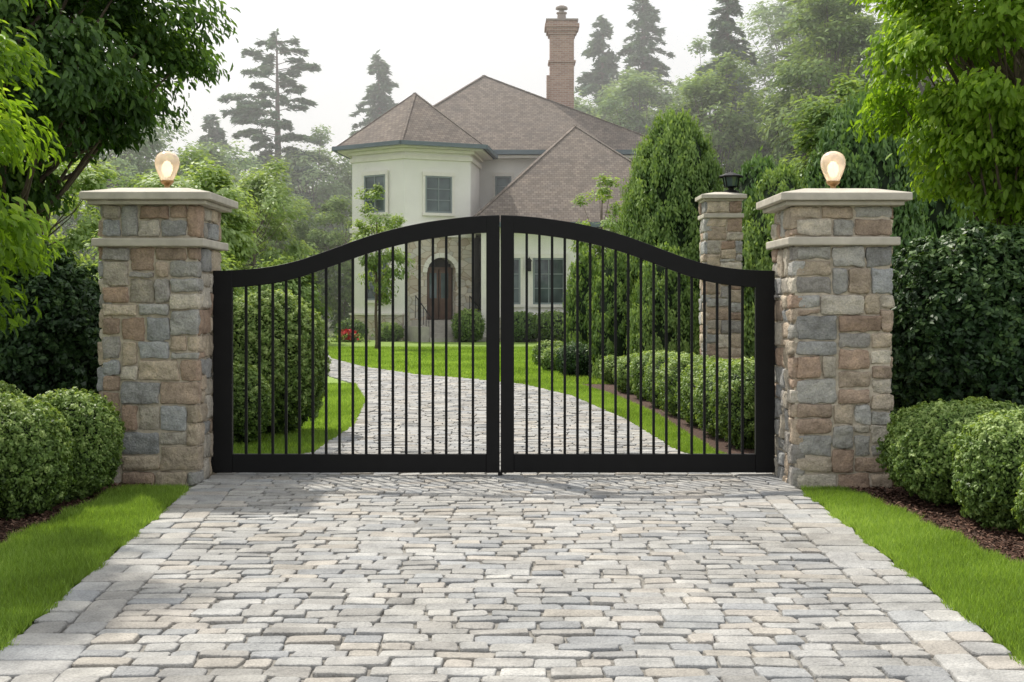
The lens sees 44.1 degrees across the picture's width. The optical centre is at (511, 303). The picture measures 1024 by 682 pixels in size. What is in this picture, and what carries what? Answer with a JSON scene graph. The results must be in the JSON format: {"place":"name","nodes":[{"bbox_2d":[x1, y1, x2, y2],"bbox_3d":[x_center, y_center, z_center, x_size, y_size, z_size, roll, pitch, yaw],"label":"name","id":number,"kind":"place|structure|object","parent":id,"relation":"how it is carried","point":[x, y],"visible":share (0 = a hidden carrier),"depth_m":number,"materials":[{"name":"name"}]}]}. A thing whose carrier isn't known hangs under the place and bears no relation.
{"place":"outdoors","nodes":[
{"label":"outdoors","id":0,"kind":"place"},
{"bbox_2d":[0,355,1023,681],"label":"driveway","id":1,"kind":"structure","parent":0,"point":[494,577],"depth_m":6.84,"materials":[{"name":"stone"}]},
{"bbox_2d":[211,215,776,474],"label":"driveway gate","id":2,"kind":"structure","parent":1,"relation":"on","point":[224,459],"depth_m":11.18,"materials":[{"name":"black metal"}]},
{"bbox_2d":[0,337,1023,665],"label":"lawn","id":3,"kind":"structure","parent":0,"point":[44,567],"depth_m":8.30,"materials":[{"name":"green plant"}]},
{"bbox_2d":[10,1,77,47],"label":"deciduous tree","id":4,"kind":"object","parent":3,"relation":"on","point":[41,21],"visible":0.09,"depth_m":16.07,"materials":[{"name":"green plant"}]},
{"bbox_2d":[0,240,101,401],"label":"laurel hedge","id":5,"kind":"object","parent":3,"relation":"on","point":[54,348],"visible":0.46,"depth_m":11.81,"materials":[{"name":"green plant"}]},
{"bbox_2d":[27,153,119,274],"bbox_3d":[-12.375,-1.592,34.018,4.993,6.440,5.382,0,0,26],"label":"deciduous tree","id":6,"kind":"object","parent":3,"relation":"on","point":[88,178],"visible":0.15,"depth_m":33.76,"materials":[{"name":"green plant"}]},
{"bbox_2d":[0,0,240,232],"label":"deciduous tree","id":7,"kind":"object","parent":3,"relation":"on","point":[90,104],"visible":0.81,"depth_m":14.89,"materials":[{"name":"green plant"}]},
{"bbox_2d":[78,229,228,283],"bbox_3d":[-8.598,-0.290,30.161,3.497,3.783,3.883,0,0,30],"label":"deciduous tree","id":8,"kind":"object","parent":3,"relation":"on","point":[96,251],"visible":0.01,"depth_m":29.71,"materials":[{"name":"green plant"}]},
{"bbox_2d":[92,141,254,267],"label":"deciduous tree","id":9,"kind":"object","parent":3,"relation":"on","point":[186,158],"visible":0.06,"depth_m":52.21,"materials":[{"name":"green plant"}]},
{"bbox_2d":[125,157,264,295],"bbox_3d":[-9.680,-1.400,37.880,4.488,5.913,4.589,0,0,0],"label":"deciduous tree","id":10,"kind":"object","parent":3,"relation":"on","point":[236,232],"visible":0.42,"depth_m":37.65,"materials":[{"name":"green plant"}]},
{"bbox_2d":[220,248,249,301],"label":"deciduous tree","id":11,"kind":"object","parent":3,"relation":"on","point":[224,264],"depth_m":27.17,"materials":[{"name":"green plant"}]},
{"bbox_2d":[233,361,274,443],"bbox_3d":[-2.987,1.101,13.903,0.762,0.937,0.710,0,0,0],"label":"globe shrub","id":12,"kind":"object","parent":3,"relation":"on","point":[238,403],"visible":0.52,"depth_m":13.70,"materials":[{"name":"green plant"}]},
{"bbox_2d":[220,155,322,286],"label":"deciduous tree","id":13,"kind":"object","parent":3,"relation":"on","point":[270,191],"visible":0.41,"depth_m":49.84,"materials":[{"name":"green plant"}]},
{"bbox_2d":[233,287,331,434],"bbox_3d":[-2.904,0.692,14.994,1.529,1.765,1.515,0,0,0],"label":"globe shrub","id":14,"kind":"object","parent":3,"relation":"on","point":[279,350],"visible":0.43,"depth_m":14.55,"materials":[{"name":"green plant"}]},
{"bbox_2d":[235,254,332,319],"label":"deciduous tree","id":15,"kind":"object","parent":3,"relation":"on","point":[305,288],"visible":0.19,"depth_m":45.66,"materials":[{"name":"green plant"}]},
{"bbox_2d":[334,317,368,339],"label":"foundation shrub","id":16,"kind":"object","parent":3,"relation":"on","point":[359,326],"visible":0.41,"depth_m":51.44,"materials":[{"name":"green plant"}]},
{"bbox_2d":[329,328,373,341],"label":"flower clump","id":17,"kind":"object","parent":3,"relation":"on","point":[346,335],"visible":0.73,"depth_m":50.09,"materials":[{"name":"red plant"}]},
{"bbox_2d":[349,184,414,348],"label":"young tree","id":18,"kind":"object","parent":3,"relation":"on","point":[373,258],"visible":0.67,"depth_m":41.94,"materials":[{"name":"green plant"}]},
{"bbox_2d":[374,321,404,341],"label":"foundation shrub","id":19,"kind":"object","parent":3,"relation":"on","point":[386,332],"visible":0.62,"depth_m":50.92,"materials":[{"name":"green plant"}]},
{"bbox_2d":[404,320,485,341],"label":"front steps","id":20,"kind":"structure","parent":3,"relation":"on","point":[439,330],"depth_m":50.82,"materials":[{"name":"stone"}]},
{"bbox_2d":[450,308,485,341],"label":"foundation shrub","id":21,"kind":"object","parent":3,"relation":"on","point":[466,326],"visible":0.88,"depth_m":49.99,"materials":[{"name":"green plant"}]},
{"bbox_2d":[352,151,632,325],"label":"walls","id":22,"kind":"structure","parent":3,"relation":"on","point":[473,189],"depth_m":53.05,"materials":[{"name":"paint"}]},
{"bbox_2d":[349,233,500,336],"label":"entrance trim","id":23,"kind":"structure","parent":22,"relation":"attached to","point":[483,270],"depth_m":51.20,"materials":[{"name":"paint"}]},
{"bbox_2d":[350,237,537,340],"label":"stone cladding","id":24,"kind":"structure","parent":22,"relation":"attached to","point":[466,263],"depth_m":52.65,"materials":[{"name":"beige stone"}]},
{"bbox_2d":[429,258,452,319],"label":"door recess","id":25,"kind":"object","parent":24,"relation":"attached to","point":[439,262],"depth_m":52.93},
{"bbox_2d":[427,267,451,319],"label":"front door","id":26,"kind":"structure","parent":25,"relation":"attached to","point":[441,307],"depth_m":52.87,"materials":[{"name":"brown wood"}]},
{"bbox_2d":[429,273,444,297],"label":"door glass","id":27,"kind":"object","parent":26,"relation":"attached to","point":[435,285],"visible":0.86,"depth_m":52.79,"materials":[{"name":"grey glass"}]},
{"bbox_2d":[364,174,562,303],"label":"window frames","id":28,"kind":"structure","parent":22,"relation":"in","point":[450,200],"depth_m":52.84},
{"bbox_2d":[366,176,562,302],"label":"window glass","id":29,"kind":"object","parent":28,"relation":"in","point":[432,194],"visible":0.46,"depth_m":52.79,"materials":[{"name":"grey glass"}]},
{"bbox_2d":[360,170,567,306],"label":"window surrounds","id":30,"kind":"object","parent":22,"relation":"attached to","point":[453,213],"visible":0.44,"depth_m":52.77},
{"bbox_2d":[415,257,531,337],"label":"railings and sconce","id":31,"kind":"object","parent":22,"relation":"attached to","point":[529,264],"visible":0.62,"depth_m":51.28,"materials":[{"name":"black metal"}]},
{"bbox_2d":[337,145,635,238],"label":"cornices","id":32,"kind":"object","parent":22,"relation":"attached to","point":[480,155],"visible":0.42,"depth_m":53.15,"materials":[{"name":"paint"}]},
{"bbox_2d":[332,140,636,226],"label":"gutters","id":33,"kind":"object","parent":32,"relation":"on","point":[494,154],"visible":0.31,"depth_m":52.81,"materials":[{"name":"grey metal"}]},
{"bbox_2d":[337,75,647,221],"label":"roof","id":34,"kind":"structure","parent":22,"relation":"on","point":[554,179],"depth_m":54.78,"materials":[{"name":"brown tile"}]},
{"bbox_2d":[544,20,578,108],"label":"chimney","id":35,"kind":"object","parent":34,"relation":"on","point":[561,34],"visible":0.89,"depth_m":61.10,"materials":[{"name":"red brick"}]},
{"bbox_2d":[546,5,577,22],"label":"chimney pot","id":36,"kind":"object","parent":35,"relation":"on","point":[561,14],"visible":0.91,"depth_m":61.37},
{"bbox_2d":[0,383,1023,562],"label":"mulch bed","id":37,"kind":"object","parent":3,"relation":"on","point":[1007,542],"visible":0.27,"depth_m":9.20,"materials":[{"name":"brown soil"}]},
{"bbox_2d":[0,380,27,398],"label":"boxwood bush","id":38,"kind":"object","parent":37,"relation":"on","point":[5,387],"visible":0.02,"depth_m":10.15,"materials":[{"name":"green plant"}]},
{"bbox_2d":[0,0,68,337],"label":"deciduous tree","id":39,"kind":"object","parent":37,"relation":"on","point":[16,241],"visible":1,"depth_m":8.49,"materials":[{"name":"green plant"}]},
{"bbox_2d":[0,391,76,520],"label":"boxwood bush","id":40,"kind":"object","parent":37,"relation":"on","point":[35,449],"visible":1,"depth_m":9.02,"materials":[{"name":"green plant"}]},
{"bbox_2d":[32,386,125,503],"bbox_3d":[-3.509,1.112,10.019,0.849,0.906,0.850,0,0,0],"label":"boxwood bush","id":41,"kind":"object","parent":37,"relation":"on","point":[94,427],"visible":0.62,"depth_m":9.80,"materials":[{"name":"green plant"}]},
{"bbox_2d":[97,205,221,485],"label":"stones","id":42,"kind":"object","parent":37,"relation":"on","point":[194,320],"visible":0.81,"depth_m":10.71,"materials":[{"name":"grey stone"}]},
{"bbox_2d":[102,205,217,485],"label":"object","id":43,"kind":"object","parent":37,"relation":"on","point":[170,278],"visible":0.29,"depth_m":10.73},
{"bbox_2d":[79,188,237,212],"bbox_3d":[-3.080,-0.912,11.140,1.100,0.155,1.100,0,0,0],"label":"capstone","id":44,"kind":"object","parent":43,"relation":"on","point":[158,196],"visible":0.83,"depth_m":10.64,"materials":[{"name":"stone"}]},
{"bbox_2d":[155,151,179,187],"bbox_3d":[-3.030,-1.161,11.100,0.212,0.351,0.212,0,0,0],"label":"globe lamp","id":45,"kind":"object","parent":44,"relation":"on","point":[167,163],"visible":0.9,"depth_m":11.03,"materials":[{"name":"white glass"}]},
{"bbox_2d":[91,238,227,250],"bbox_3d":[-3.080,-0.515,11.140,0.952,0.070,0.952,0,0,0],"label":"belt course","id":46,"kind":"object","parent":43,"relation":"on","point":[159,242],"visible":0.84,"depth_m":10.66,"materials":[{"name":"stone"}]},
{"bbox_2d":[555,340,595,375],"bbox_3d":[1.380,1.169,26.510,1.000,0.809,0.920,0,0,0],"label":"garden shrub","id":47,"kind":"object","parent":37,"relation":"on","point":[571,359],"visible":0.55,"depth_m":26.22,"materials":[{"name":"green plant"}]},
{"bbox_2d":[560,243,600,348],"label":"arborvitae tree","id":48,"kind":"object","parent":37,"relation":"on","point":[583,298],"visible":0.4,"depth_m":29.21,"materials":[{"name":"green plant"}]},
{"bbox_2d":[598,355,620,383],"bbox_3d":[1.994,1.268,24.204,0.688,0.619,0.697,0,0,0],"label":"garden shrub","id":49,"kind":"object","parent":37,"relation":"on","point":[608,366],"visible":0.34,"depth_m":23.98,"materials":[{"name":"green plant"}]},
{"bbox_2d":[587,248,635,378],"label":"arborvitae tree","id":50,"kind":"object","parent":37,"relation":"on","point":[609,305],"visible":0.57,"depth_m":25.24,"materials":[{"name":"green plant"}]},
{"bbox_2d":[624,239,700,355],"bbox_3d":[2.996,0.182,24.311,1.686,2.840,1.638,0,0,0],"label":"arborvitae tree","id":51,"kind":"object","parent":37,"relation":"on","point":[660,311],"visible":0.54,"depth_m":23.85,"materials":[{"name":"green plant"}]},
{"bbox_2d":[614,103,727,335],"bbox_3d":[3.616,-1.400,28.017,2.974,6.036,2.999,0,0,36],"label":"arborvitae tree","id":52,"kind":"object","parent":37,"relation":"on","point":[676,171],"visible":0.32,"depth_m":27.21,"materials":[{"name":"green plant"}]},
{"bbox_2d":[612,350,754,448],"bbox_3d":[2.497,1.073,17.705,1.157,0.995,9.377,0,0,-3],"label":"boxwood hedge","id":53,"kind":"object","parent":37,"relation":"on","point":[749,403],"visible":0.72,"depth_m":14.73,"materials":[{"name":"green plant"}]},
{"bbox_2d":[699,201,742,359],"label":"stones","id":54,"kind":"object","parent":37,"relation":"on","point":[713,234],"visible":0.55,"depth_m":19.99,"materials":[{"name":"beige stone"}]},
{"bbox_2d":[698,213,743,219],"bbox_3d":[3.350,-1.385,20.290,0.640,0.070,0.640,0,0,0],"label":"belt course","id":55,"kind":"object","parent":54,"relation":"on","point":[721,215],"visible":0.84,"depth_m":19.97,"materials":[{"name":"stone"}]},
{"bbox_2d":[701,201,740,357],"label":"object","id":56,"kind":"object","parent":37,"relation":"on","point":[726,226],"visible":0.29,"depth_m":20.01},
{"bbox_2d":[695,192,746,203],"bbox_3d":[3.350,-1.698,20.290,0.720,0.155,0.720,0,0,0],"label":"capstone","id":57,"kind":"object","parent":56,"relation":"on","point":[720,196],"visible":0.83,"depth_m":19.98,"materials":[{"name":"stone"}]},
{"bbox_2d":[719,171,743,192],"bbox_3d":[3.520,-1.950,20.290,0.370,0.360,0.370,0,0,-23],"label":"garden lantern","id":58,"kind":"object","parent":57,"relation":"on","point":[731,179],"visible":0.95,"depth_m":20.20,"materials":[{"name":"black metal"}]},
{"bbox_2d":[734,145,782,229],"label":"arborvitae tree","id":59,"kind":"object","parent":37,"relation":"on","point":[751,172],"visible":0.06,"depth_m":29.68,"materials":[{"name":"green plant"}]},
{"bbox_2d":[741,157,807,358],"bbox_3d":[4.834,-0.586,24.024,2.203,4.393,1.998,0,0,0],"label":"arborvitae tree","id":60,"kind":"object","parent":37,"relation":"on","point":[756,230],"visible":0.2,"depth_m":23.53,"materials":[{"name":"green plant"}]},
{"bbox_2d":[770,206,894,489],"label":"stones","id":61,"kind":"object","parent":37,"relation":"on","point":[825,392],"visible":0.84,"depth_m":10.49,"materials":[{"name":"grey stone"}]},
{"bbox_2d":[775,206,889,486],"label":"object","id":62,"kind":"object","parent":37,"relation":"on","point":[869,349],"visible":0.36,"depth_m":10.51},
{"bbox_2d":[766,237,900,249],"bbox_3d":[2.750,-0.515,10.910,0.932,0.070,0.932,0,0,0],"label":"belt course","id":63,"kind":"object","parent":62,"relation":"on","point":[830,241],"visible":0.84,"depth_m":10.44,"materials":[{"name":"stone"}]},
{"bbox_2d":[756,188,912,212],"bbox_3d":[2.750,-0.887,10.910,1.080,0.155,1.080,0,0,0],"label":"capstone","id":64,"kind":"object","parent":62,"relation":"on","point":[832,197],"visible":0.8,"depth_m":10.42,"materials":[{"name":"stone"}]},
{"bbox_2d":[820,151,845,187],"bbox_3d":[2.770,-1.135,10.900,0.212,0.351,0.212,0,0,0],"label":"globe lamp","id":65,"kind":"object","parent":64,"relation":"on","point":[833,164],"visible":0.86,"depth_m":10.83,"materials":[{"name":"white glass"}]},
{"bbox_2d":[800,87,929,254],"bbox_3d":[6.873,-1.316,25.015,2.948,5.895,2.784,0,0,0],"label":"arborvitae tree","id":66,"kind":"object","parent":37,"relation":"on","point":[868,165],"visible":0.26,"depth_m":24.34,"materials":[{"name":"green plant"}]},
{"bbox_2d":[846,0,1023,225],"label":"deciduous tree","id":67,"kind":"object","parent":37,"relation":"on","point":[974,130],"visible":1,"depth_m":12.93,"materials":[{"name":"green plant"}]},
{"bbox_2d":[875,396,1017,505],"bbox_3d":[3.471,1.149,9.761,1.211,0.836,1.230,0,0,0],"label":"boxwood bush","id":68,"kind":"object","parent":37,"relation":"on","point":[915,447],"visible":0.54,"depth_m":9.45,"materials":[{"name":"green plant"}]},
{"bbox_2d":[890,221,1023,422],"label":"laurel hedge","id":69,"kind":"object","parent":37,"relation":"on","point":[958,316],"visible":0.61,"depth_m":11.54,"materials":[{"name":"green plant"}]},
{"bbox_2d":[950,406,1023,530],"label":"boxwood bush","id":70,"kind":"object","parent":37,"relation":"on","point":[988,449],"visible":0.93,"depth_m":8.51,"materials":[{"name":"green plant"}]},
{"bbox_2d":[1011,462,1023,532],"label":"boxwood bush","id":71,"kind":"object","parent":37,"relation":"on","point":[1017,509],"visible":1,"depth_m":8.07,"materials":[{"name":"green plant"}]},
{"bbox_2d":[500,310,537,341],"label":"foundation shrub","id":72,"kind":"object","parent":3,"relation":"on","point":[519,326],"visible":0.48,"depth_m":49.73,"materials":[{"name":"green plant"}]},
{"bbox_2d":[531,340,562,364],"bbox_3d":[1.006,1.225,31.010,1.087,0.694,1.129,0,0,0],"label":"garden shrub","id":73,"kind":"object","parent":3,"relation":"on","point":[545,345],"visible":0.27,"depth_m":30.79,"materials":[{"name":"green plant"}]},
{"bbox_2d":[537,346,560,370],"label":"garden shrub","id":74,"kind":"object","parent":3,"relation":"on","point":[546,360],"visible":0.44,"depth_m":28.26,"materials":[{"name":"green plant"}]},
{"bbox_2d":[532,309,566,341],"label":"foundation shrub","id":75,"kind":"object","parent":3,"relation":"on","point":[546,325],"visible":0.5,"depth_m":49.59,"materials":[{"name":"green plant"}]},
{"bbox_2d":[569,171,621,268],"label":"young tree","id":76,"kind":"object","parent":3,"relation":"on","point":[611,223],"visible":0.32,"depth_m":44.89,"materials":[{"name":"green plant"}]},
{"bbox_2d":[780,71,902,184],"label":"deciduous tree","id":77,"kind":"object","parent":3,"relation":"on","point":[816,119],"visible":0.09,"depth_m":47.45,"materials":[{"name":"green plant"}]},
{"bbox_2d":[903,133,984,238],"bbox_3d":[8.846,-1.144,26.989,2.955,5.565,2.997,0,0,0],"label":"arborvitae tree","id":78,"kind":"object","parent":3,"relation":"on","point":[942,218],"visible":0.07,"depth_m":26.05,"materials":[{"name":"green plant"}]},
{"bbox_2d":[15,310,1012,654],"bbox_3d":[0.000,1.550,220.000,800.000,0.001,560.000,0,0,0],"label":"ground","id":79,"kind":"structure","parent":0,"point":[331,334],"depth_m":60.66,"materials":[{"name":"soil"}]},
{"bbox_2d":[37,77,192,281],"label":"deciduous tree","id":80,"kind":"object","parent":79,"relation":"on","point":[128,159],"visible":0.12,"depth_m":68.77,"materials":[{"name":"green plant"}]},
{"bbox_2d":[50,160,350,311],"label":"distant forest","id":81,"kind":"object","parent":79,"relation":"on","point":[83,207],"depth_m":106.49,"materials":[{"name":"green plant"}]},
{"bbox_2d":[195,114,239,296],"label":"spruce tree","id":82,"kind":"object","parent":79,"relation":"on","point":[216,134],"visible":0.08,"depth_m":83.67,"materials":[{"name":"green plant"}]},
{"bbox_2d":[147,138,288,292],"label":"deciduous tree","id":83,"kind":"object","parent":79,"relation":"on","point":[223,157],"visible":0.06,"depth_m":70.72,"materials":[{"name":"green plant"}]},
{"bbox_2d":[217,28,336,208],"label":"pine tree","id":84,"kind":"object","parent":79,"relation":"on","point":[241,114],"visible":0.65,"depth_m":79.69,"materials":[{"name":"green plant"}]},
{"bbox_2d":[242,193,321,279],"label":"deciduous tree","id":85,"kind":"object","parent":79,"relation":"on","point":[300,229],"visible":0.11,"depth_m":60.07,"materials":[{"name":"green plant"}]},
{"bbox_2d":[263,124,351,321],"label":"deciduous tree","id":86,"kind":"object","parent":79,"relation":"on","point":[325,191],"visible":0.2,"depth_m":78.33,"materials":[{"name":"green plant"}]},
{"bbox_2d":[305,194,351,332],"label":"deciduous tree","id":87,"kind":"object","parent":79,"relation":"on","point":[325,239],"visible":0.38,"depth_m":59.15,"materials":[{"name":"green plant"}]},
{"bbox_2d":[328,163,351,235],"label":"deciduous tree","id":88,"kind":"object","parent":79,"relation":"on","point":[346,182],"depth_m":80.11,"materials":[{"name":"green plant"}]},
{"bbox_2d":[324,50,398,295],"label":"spruce tree","id":89,"kind":"object","parent":79,"relation":"on","point":[378,98],"visible":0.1,"depth_m":87.55,"materials":[{"name":"green plant"}]},
{"bbox_2d":[574,78,621,121],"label":"deciduous tree","id":90,"kind":"object","parent":79,"relation":"on","point":[583,108],"visible":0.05,"depth_m":84.05,"materials":[{"name":"green plant"}]},
{"bbox_2d":[575,14,625,118],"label":"spruce tree","id":91,"kind":"object","parent":79,"relation":"on","point":[600,75],"visible":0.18,"depth_m":87.61,"materials":[{"name":"green plant"}]},
{"bbox_2d":[586,66,683,135],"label":"deciduous tree","id":92,"kind":"object","parent":79,"relation":"on","point":[633,120],"visible":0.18,"depth_m":77.30,"materials":[{"name":"green plant"}]},
{"bbox_2d":[608,0,676,132],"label":"spruce tree","id":93,"kind":"object","parent":79,"relation":"on","point":[638,49],"visible":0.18,"depth_m":85.48,"materials":[{"name":"green plant"}]},
{"bbox_2d":[643,35,776,161],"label":"deciduous tree","id":94,"kind":"object","parent":79,"relation":"on","point":[700,47],"visible":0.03,"depth_m":78.63,"materials":[{"name":"green plant"}]},
{"bbox_2d":[661,49,781,190],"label":"deciduous tree","id":95,"kind":"object","parent":79,"relation":"on","point":[723,136],"visible":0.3,"depth_m":64.50,"materials":[{"name":"green plant"}]},
{"bbox_2d":[694,0,769,166],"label":"spruce tree","id":96,"kind":"object","parent":79,"relation":"on","point":[723,24],"visible":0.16,"depth_m":73.63,"materials":[{"name":"green plant"}]},
{"bbox_2d":[734,0,874,129],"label":"deciduous tree","id":97,"kind":"object","parent":79,"relation":"on","point":[782,12],"visible":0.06,"depth_m":79.14,"materials":[{"name":"green plant"}]},
{"bbox_2d":[753,0,910,170],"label":"deciduous tree","id":98,"kind":"object","parent":79,"relation":"on","point":[838,39],"visible":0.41,"depth_m":59.05,"materials":[{"name":"green plant"}]},
{"bbox_2d":[863,0,974,121],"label":"deciduous tree","id":99,"kind":"object","parent":79,"relation":"on","point":[921,85],"visible":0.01,"depth_m":61.93,"materials":[{"name":"green plant"}]},
{"bbox_2d":[936,66,1023,224],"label":"deciduous tree","id":100,"kind":"object","parent":79,"relation":"on","point":[966,87],"visible":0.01,"depth_m":45.60,"materials":[{"name":"green plant"}]},
{"bbox_2d":[62,0,979,303],"label":"sky","id":101,"kind":"structure","parent":0,"point":[433,49],"materials":[{"name":"white"}]},
{"bbox_2d":[756,0,867,154],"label":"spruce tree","id":102,"kind":"object","parent":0,"point":[781,34],"visible":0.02,"depth_m":68.00,"materials":[{"name":"green plant"}]}
]}

